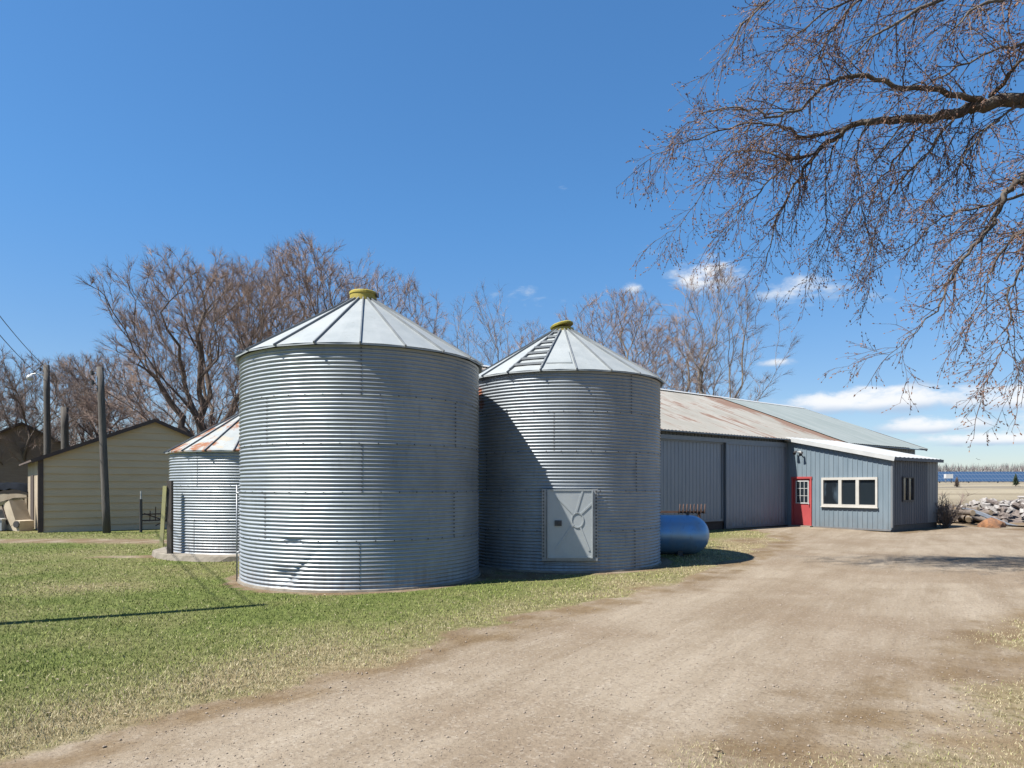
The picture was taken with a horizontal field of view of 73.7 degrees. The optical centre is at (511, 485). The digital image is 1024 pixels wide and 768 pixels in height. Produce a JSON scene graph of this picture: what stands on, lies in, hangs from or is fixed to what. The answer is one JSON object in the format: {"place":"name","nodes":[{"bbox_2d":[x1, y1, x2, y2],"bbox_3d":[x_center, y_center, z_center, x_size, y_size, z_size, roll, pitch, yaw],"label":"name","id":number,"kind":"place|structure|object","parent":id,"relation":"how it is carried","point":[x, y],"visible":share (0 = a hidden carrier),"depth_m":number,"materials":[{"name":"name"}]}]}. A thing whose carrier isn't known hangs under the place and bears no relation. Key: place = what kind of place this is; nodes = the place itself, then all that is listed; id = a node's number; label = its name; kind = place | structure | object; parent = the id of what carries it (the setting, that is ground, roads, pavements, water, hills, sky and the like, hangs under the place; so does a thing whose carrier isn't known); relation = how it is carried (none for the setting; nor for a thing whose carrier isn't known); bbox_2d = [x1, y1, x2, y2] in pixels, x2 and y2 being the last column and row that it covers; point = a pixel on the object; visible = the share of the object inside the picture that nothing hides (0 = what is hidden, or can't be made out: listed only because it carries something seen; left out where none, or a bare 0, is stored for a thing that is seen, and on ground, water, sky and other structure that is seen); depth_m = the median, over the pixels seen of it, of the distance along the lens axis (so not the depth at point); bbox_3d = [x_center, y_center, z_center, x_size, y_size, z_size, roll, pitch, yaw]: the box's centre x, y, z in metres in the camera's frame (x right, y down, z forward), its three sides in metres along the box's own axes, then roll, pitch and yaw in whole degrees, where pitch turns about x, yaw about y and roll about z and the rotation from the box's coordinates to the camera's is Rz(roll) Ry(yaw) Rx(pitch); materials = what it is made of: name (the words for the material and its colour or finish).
{"place":"outdoors","nodes":[
{"label":"outdoors","id":0,"kind":"place"},
{"bbox_2d":[0,482,1023,767],"bbox_3d":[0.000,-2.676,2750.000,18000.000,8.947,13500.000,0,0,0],"label":"ground","id":1,"kind":"structure","parent":0,"point":[930,712],"depth_m":7.83,"materials":[{"name":"green plant"}]},
{"bbox_2d":[0,518,6,530],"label":"white crate","id":2,"kind":"object","parent":1,"relation":"on","point":[3,525],"visible":0.64,"depth_m":26.58,"materials":[{"name":"metal"}]},
{"bbox_2d":[0,482,27,517],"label":"tarp covered cart","id":3,"kind":"object","parent":1,"relation":"on","point":[14,486],"visible":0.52,"depth_m":31.01,"materials":[{"name":"beige fabric"}]},
{"bbox_2d":[0,497,27,505],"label":"metal sheet","id":4,"kind":"object","parent":1,"relation":"on","point":[3,502],"visible":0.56,"depth_m":27.14,"materials":[{"name":"brown metal"}]},
{"bbox_2d":[1,500,33,530],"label":"wooden chute","id":5,"kind":"object","parent":1,"relation":"on","point":[16,514],"visible":1,"depth_m":26.75,"materials":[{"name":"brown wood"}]},
{"bbox_2d":[0,342,51,430],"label":"bare tree","id":6,"kind":"object","parent":1,"relation":"on","point":[20,368],"visible":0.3,"depth_m":43.83,"materials":[{"name":"brown plant"}]},
{"bbox_2d":[0,422,69,493],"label":"brown house","id":7,"kind":"structure","parent":1,"relation":"on","point":[11,470],"depth_m":38.38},
{"bbox_2d":[39,365,50,454],"bbox_3d":[-23.881,-2.175,34.976,0.540,8.054,0.328,0,0,-13],"label":"utility pole","id":8,"kind":"object","parent":1,"relation":"on","point":[46,411],"visible":0.64,"depth_m":34.89,"materials":[{"name":"brown wood"}]},
{"bbox_2d":[0,316,43,365],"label":"power line","id":9,"kind":"object","parent":8,"relation":"attached to","point":[20,341],"visible":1,"depth_m":26.67,"materials":[{"name":"metal"}]},
{"bbox_2d":[0,335,45,380],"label":"power line","id":10,"kind":"object","parent":8,"relation":"attached to","point":[20,357],"visible":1,"depth_m":26.62,"materials":[{"name":"metal"}]},
{"bbox_2d":[26,373,42,380],"bbox_3d":[-24.352,-5.573,34.850,0.814,0.413,0.330,0,0,0],"label":"yard light","id":11,"kind":"object","parent":8,"relation":"attached to","point":[30,377],"visible":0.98,"depth_m":34.78,"materials":[{"name":"metal"}]},
{"bbox_2d":[0,349,107,465],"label":"bare tree","id":12,"kind":"object","parent":1,"relation":"on","point":[22,408],"visible":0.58,"depth_m":38.67,"materials":[{"name":"brown plant"}]},
{"bbox_2d":[60,407,68,448],"bbox_3d":[-23.870,-1.186,36.500,0.450,6.077,0.380,0,0,0],"label":"utility pole","id":13,"kind":"object","parent":1,"relation":"on","point":[64,427],"visible":0.37,"depth_m":36.35,"materials":[{"name":"brown wood"}]},
{"bbox_2d":[5,353,148,444],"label":"bare tree","id":14,"kind":"object","parent":1,"relation":"on","point":[57,407],"visible":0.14,"depth_m":45.77,"materials":[{"name":"brown plant"}]},
{"bbox_2d":[90,366,110,532],"bbox_3d":[-15.325,-1.296,25.480,0.674,6.303,0.280,0,0,-8],"label":"utility pole","id":15,"kind":"object","parent":1,"relation":"on","point":[106,520],"visible":0.98,"depth_m":25.40,"materials":[{"name":"brown wood"}]},
{"bbox_2d":[19,419,194,532],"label":"shed","id":16,"kind":"structure","parent":1,"relation":"on","point":[64,489],"depth_m":27.20,"materials":[{"name":"beige wood"}]},
{"bbox_2d":[30,475,33,519],"bbox_3d":[-20.349,0.650,28.989,0.050,2.200,1.600,0,0,-39],"label":"door","id":17,"kind":"structure","parent":16,"relation":"in","point":[32,476],"depth_m":28.69,"materials":[{"name":"brown wood"}]},
{"bbox_2d":[42,349,194,445],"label":"bare tree","id":18,"kind":"object","parent":1,"relation":"on","point":[72,372],"visible":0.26,"depth_m":44.43,"materials":[{"name":"brown plant"}]},
{"bbox_2d":[139,491,166,531],"bbox_3d":[-13.551,1.000,26.457,1.562,1.600,0.128,0,0,-20],"label":"rusty harrow","id":19,"kind":"object","parent":1,"relation":"on","point":[141,514],"visible":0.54,"depth_m":26.19,"materials":[{"name":"metal"}]},
{"bbox_2d":[159,481,172,553],"bbox_3d":[-8.295,0.820,16.386,0.280,1.900,0.128,0,0,0],"label":"board post","id":20,"kind":"object","parent":1,"relation":"on","point":[167,492],"visible":0.82,"depth_m":16.35,"materials":[{"name":"brown wood"}]},
{"bbox_2d":[51,242,312,439],"bbox_3d":[-16.341,-5.376,37.917,15.420,14.799,14.680,0,0,0],"label":"bare tree","id":21,"kind":"object","parent":1,"relation":"on","point":[204,400],"visible":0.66,"depth_m":35.03,"materials":[{"name":"brown plant"}]},
{"bbox_2d":[152,412,240,561],"bbox_3d":[-6.830,-0.213,18.304,5.006,3.985,4.989,0,0,0],"label":"grain bin","id":22,"kind":"object","parent":1,"relation":"on","point":[204,472],"visible":0.33,"depth_m":16.28,"materials":[{"name":"metal"}]},
{"bbox_2d":[172,229,382,406],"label":"bare tree","id":23,"kind":"object","parent":1,"relation":"on","point":[307,280],"visible":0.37,"depth_m":42.41,"materials":[{"name":"brown plant"}]},
{"bbox_2d":[233,289,483,592],"bbox_3d":[-2.957,-1.012,13.590,4.819,5.684,4.819,0,0,0],"label":"grain bin","id":24,"kind":"object","parent":1,"relation":"on","point":[359,434],"visible":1,"depth_m":11.57,"materials":[{"name":"metal"}]},
{"bbox_2d":[355,267,452,339],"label":"bare tree","id":25,"kind":"object","parent":1,"relation":"on","point":[405,290],"visible":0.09,"depth_m":48.37,"materials":[{"name":"brown plant"}]},
{"bbox_2d":[437,278,519,364],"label":"bare tree","id":26,"kind":"object","parent":1,"relation":"on","point":[489,331],"visible":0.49,"depth_m":53.87,"materials":[{"name":"brown plant"}]},
{"bbox_2d":[0,563,1020,755],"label":"dry leaves","id":27,"kind":"object","parent":1,"relation":"on","point":[717,748],"visible":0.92,"depth_m":7.10,"materials":[{"name":"brown plant"}]},
{"bbox_2d":[502,316,549,354],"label":"bare tree","id":28,"kind":"object","parent":1,"relation":"on","point":[523,341],"visible":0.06,"depth_m":69.46,"materials":[{"name":"brown plant"}]},
{"bbox_2d":[478,320,665,572],"bbox_3d":[1.203,-1.021,16.120,4.755,5.703,4.755,0,0,0],"label":"grain bin","id":29,"kind":"object","parent":1,"relation":"on","point":[569,442],"visible":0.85,"depth_m":14.12,"materials":[{"name":"metal"}]},
{"bbox_2d":[547,489,592,557],"bbox_3d":[1.174,0.765,13.811,0.922,1.390,0.101,0,0,0],"label":"door","id":30,"kind":"structure","parent":29,"relation":"in","point":[569,511],"depth_m":13.81,"materials":[{"name":"metal"}]},
{"bbox_2d":[556,284,714,390],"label":"bare tree","id":31,"kind":"object","parent":1,"relation":"on","point":[622,329],"visible":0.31,"depth_m":62.37,"materials":[{"name":"brown plant"}]},
{"bbox_2d":[621,315,728,396],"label":"bare tree","id":32,"kind":"object","parent":1,"relation":"on","point":[673,362],"visible":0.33,"depth_m":60.13,"materials":[{"name":"brown plant"}]},
{"bbox_2d":[660,504,705,517],"bbox_3d":[4.722,1.138,19.029,1.362,1.283,0.409,0,0,3],"label":"rusty rake rack","id":33,"kind":"object","parent":1,"relation":"on","point":[697,512],"visible":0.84,"depth_m":19.11,"materials":[{"name":"metal"}]},
{"bbox_2d":[659,512,708,555],"bbox_3d":[3.328,1.167,17.350,3.260,1.225,0.980,0,0,10],"label":"propane tank","id":34,"kind":"object","parent":1,"relation":"on","point":[681,535],"visible":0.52,"depth_m":16.79,"materials":[{"name":"metal"}]},
{"bbox_2d":[482,365,927,529],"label":"barn","id":35,"kind":"structure","parent":1,"relation":"on","point":[724,459],"depth_m":28.44,"materials":[{"name":"painted metal siding"},{"name":"rusty corrugated metal roofing"}]},
{"bbox_2d":[659,438,722,521],"bbox_3d":[6.672,-0.180,25.879,4.330,3.140,0.090,0,0,-38],"label":"sliding door","id":36,"kind":"structure","parent":35,"relation":"in","point":[691,472],"depth_m":26.05,"materials":[{"name":"metal"}]},
{"bbox_2d":[724,443,786,528],"bbox_3d":[10.227,-0.025,28.515,4.400,3.450,0.090,0,0,-38],"label":"sliding door","id":37,"kind":"structure","parent":35,"relation":"in","point":[755,476],"depth_m":28.41,"materials":[{"name":"grey metal"}]},
{"bbox_2d":[648,260,802,400],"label":"bare tree","id":38,"kind":"object","parent":1,"relation":"on","point":[699,380],"visible":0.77,"depth_m":55.45,"materials":[{"name":"brown plant"}]},
{"bbox_2d":[616,0,1023,451],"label":"overhanging tree","id":39,"kind":"object","parent":1,"relation":"on","point":[973,104],"visible":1,"depth_m":12.87,"materials":[{"name":"brown plant"}]},
{"bbox_2d":[783,437,943,531],"bbox_3d":[15.015,-0.174,29.442,4.829,3.948,4.746,0,0,-38],"label":"lean to","id":40,"kind":"object","parent":1,"relation":"on","point":[837,484],"visible":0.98,"depth_m":28.00,"materials":[{"name":"metal"}]},
{"bbox_2d":[794,479,809,524],"bbox_3d":[12.446,0.690,29.317,0.143,1.980,0.754,0,0,-38],"label":"door","id":41,"kind":"structure","parent":40,"relation":"in","point":[801,487],"depth_m":29.33,"materials":[{"name":"red paint"}]},
{"bbox_2d":[820,477,877,507],"bbox_3d":[13.660,0.263,27.713,0.126,1.227,2.325,0,0,-38],"label":"window","id":42,"kind":"structure","parent":40,"relation":"in","point":[844,492],"depth_m":27.70,"materials":[{"name":"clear glass"}]},
{"bbox_2d":[902,477,914,501],"bbox_3d":[15.840,0.125,27.325,1.040,0.990,0.080,0,0,-38],"label":"window","id":43,"kind":"structure","parent":40,"relation":"in","point":[908,483],"depth_m":27.31,"materials":[{"name":"glass"}]},
{"bbox_2d":[944,474,952,482],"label":"inverter cabinet","id":44,"kind":"object","parent":1,"relation":"on","point":[948,476],"visible":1,"depth_m":96.75,"materials":[{"name":"metal"}]},
{"bbox_2d":[934,500,972,527],"bbox_3d":[18.433,1.110,29.046,2.016,1.404,1.738,0,0,0],"label":"dead shrub","id":45,"kind":"object","parent":1,"relation":"on","point":[944,519],"visible":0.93,"depth_m":28.88,"materials":[{"name":"brown plant"}]},
{"bbox_2d":[953,477,959,486],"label":"brown shrub","id":46,"kind":"object","parent":1,"relation":"on","point":[956,482],"visible":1,"depth_m":77.93,"materials":[{"name":"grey plant"}]},
{"bbox_2d":[938,489,979,525],"bbox_3d":[19.227,0.892,29.805,1.600,1.830,1.522,0,0,0],"label":"dead shrub","id":47,"kind":"object","parent":1,"relation":"on","point":[944,496],"visible":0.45,"depth_m":29.81,"materials":[{"name":"plant"}]},
{"bbox_2d":[965,507,972,522],"bbox_3d":[21.460,1.331,32.048,0.307,0.294,1.342,0,20,36],"label":"log","id":48,"kind":"object","parent":1,"relation":"on","point":[968,519],"visible":0.56,"depth_m":31.55,"materials":[{"name":"brown wood"}]},
{"bbox_2d":[967,515,980,521],"bbox_3d":[21.442,1.488,31.693,0.719,0.158,0.164,18,-4,-11],"label":"log","id":49,"kind":"object","parent":48,"relation":"on","point":[976,518],"visible":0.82,"depth_m":31.66,"materials":[{"name":"brown wood"}]},
{"bbox_2d":[974,514,986,520],"bbox_3d":[21.675,1.424,32.008,0.237,0.228,1.038,0,18,-33],"label":"log","id":50,"kind":"object","parent":1,"relation":"on","point":[980,517],"visible":0.18,"depth_m":31.72,"materials":[{"name":"beige wood"}]},
{"bbox_2d":[938,472,1023,482],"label":"solar row","id":51,"kind":"object","parent":1,"relation":"on","point":[968,477],"visible":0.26,"depth_m":100.94,"materials":[{"name":"blue glass"}]},
{"bbox_2d":[938,462,1023,471],"bbox_3d":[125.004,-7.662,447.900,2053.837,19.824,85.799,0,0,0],"label":"distant woods","id":52,"kind":"object","parent":1,"relation":"on","point":[988,469],"visible":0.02,"depth_m":433.24,"materials":[{"name":"brown plant"}]},
{"bbox_2d":[956,502,1023,522],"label":"rubble mound","id":53,"kind":"object","parent":1,"relation":"on","point":[1016,518],"visible":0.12,"depth_m":32.97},
{"bbox_2d":[970,500,977,505],"bbox_3d":[23.517,0.882,34.795,0.295,0.292,0.308,-10,-39,2],"label":"rubble chunk","id":54,"kind":"object","parent":53,"relation":"on","point":[973,503],"visible":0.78,"depth_m":34.70,"materials":[{"name":"grey concrete"}]},
{"bbox_2d":[986,499,999,504],"bbox_3d":[23.952,0.791,34.010,0.266,0.121,0.780,-15,25,-23],"label":"rubble chunk","id":55,"kind":"object","parent":53,"relation":"on","point":[994,502],"visible":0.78,"depth_m":33.93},
{"bbox_2d":[987,506,998,514],"bbox_3d":[23.384,1.191,33.105,0.743,0.112,0.210,39,17,13],"label":"rubble chunk","id":56,"kind":"object","parent":53,"relation":"on","point":[993,510],"visible":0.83,"depth_m":33.08,"materials":[{"name":"grey concrete"}]},
{"bbox_2d":[1000,506,1007,512],"bbox_3d":[23.735,1.113,32.915,0.352,0.208,0.561,23,24,34],"label":"rubble chunk","id":57,"kind":"object","parent":53,"relation":"on","point":[1004,508],"visible":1,"depth_m":32.77,"materials":[{"name":"grey concrete"}]},
{"bbox_2d":[1012,502,1021,508],"bbox_3d":[24.655,0.946,33.344,0.436,0.162,0.273,39,2,29],"label":"rubble chunk","id":58,"kind":"object","parent":53,"relation":"on","point":[1017,505],"visible":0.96,"depth_m":33.27,"materials":[{"name":"grey concrete"}]},
{"bbox_2d":[977,517,1006,527],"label":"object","id":59,"kind":"object","parent":1,"relation":"on","point":[991,522],"visible":0.93,"depth_m":28.96,"materials":[{"name":"orange stone"}]},
{"bbox_2d":[961,508,1023,526],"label":"corrugated sheet","id":60,"kind":"object","parent":1,"relation":"on","point":[982,514],"visible":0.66,"depth_m":30.42,"materials":[{"name":"metal"}]},
{"bbox_2d":[1012,474,1019,485],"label":"evergreen shrub","id":61,"kind":"object","parent":1,"relation":"on","point":[1015,481],"visible":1,"depth_m":79.93,"materials":[{"name":"green plant"}]},
{"bbox_3d":[22.121,1.544,32.782,0.831,0.182,0.190,-20,-10,28],"label":"log","id":62,"kind":"object","parent":1,"relation":"on","visible":0},
{"bbox_2d":[980,510,992,514],"bbox_3d":[22.080,1.326,32.336,0.280,0.269,1.227,0,-9,-18],"label":"log","id":63,"kind":"object","parent":62,"relation":"on","point":[989,512],"visible":0.42,"depth_m":31.79,"materials":[{"name":"beige wood"}]},
{"bbox_2d":[0,0,1023,471],"label":"sky","id":64,"kind":"structure","parent":0,"point":[456,143],"materials":[{"name":"blue"}]},
{"bbox_2d":[29,526,1023,767],"bbox_3d":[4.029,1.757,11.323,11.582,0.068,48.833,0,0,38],"label":"dirt driveway","id":65,"kind":"structure","parent":0,"point":[853,554],"depth_m":6.17,"materials":[{"name":"beige gravel"}]},
{"bbox_3d":[20.920,1.245,31.774,1.032,0.226,0.236,-6,2,-16],"label":"log","id":66,"kind":"object","parent":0,"visible":0},
{"bbox_2d":[952,509,975,515],"bbox_3d":[20.516,1.200,31.081,0.289,0.277,1.264,0,-1,-2],"label":"log","id":67,"kind":"object","parent":66,"relation":"on","point":[969,512],"visible":0.68,"depth_m":30.69,"materials":[{"name":"beige wood"}]}
]}

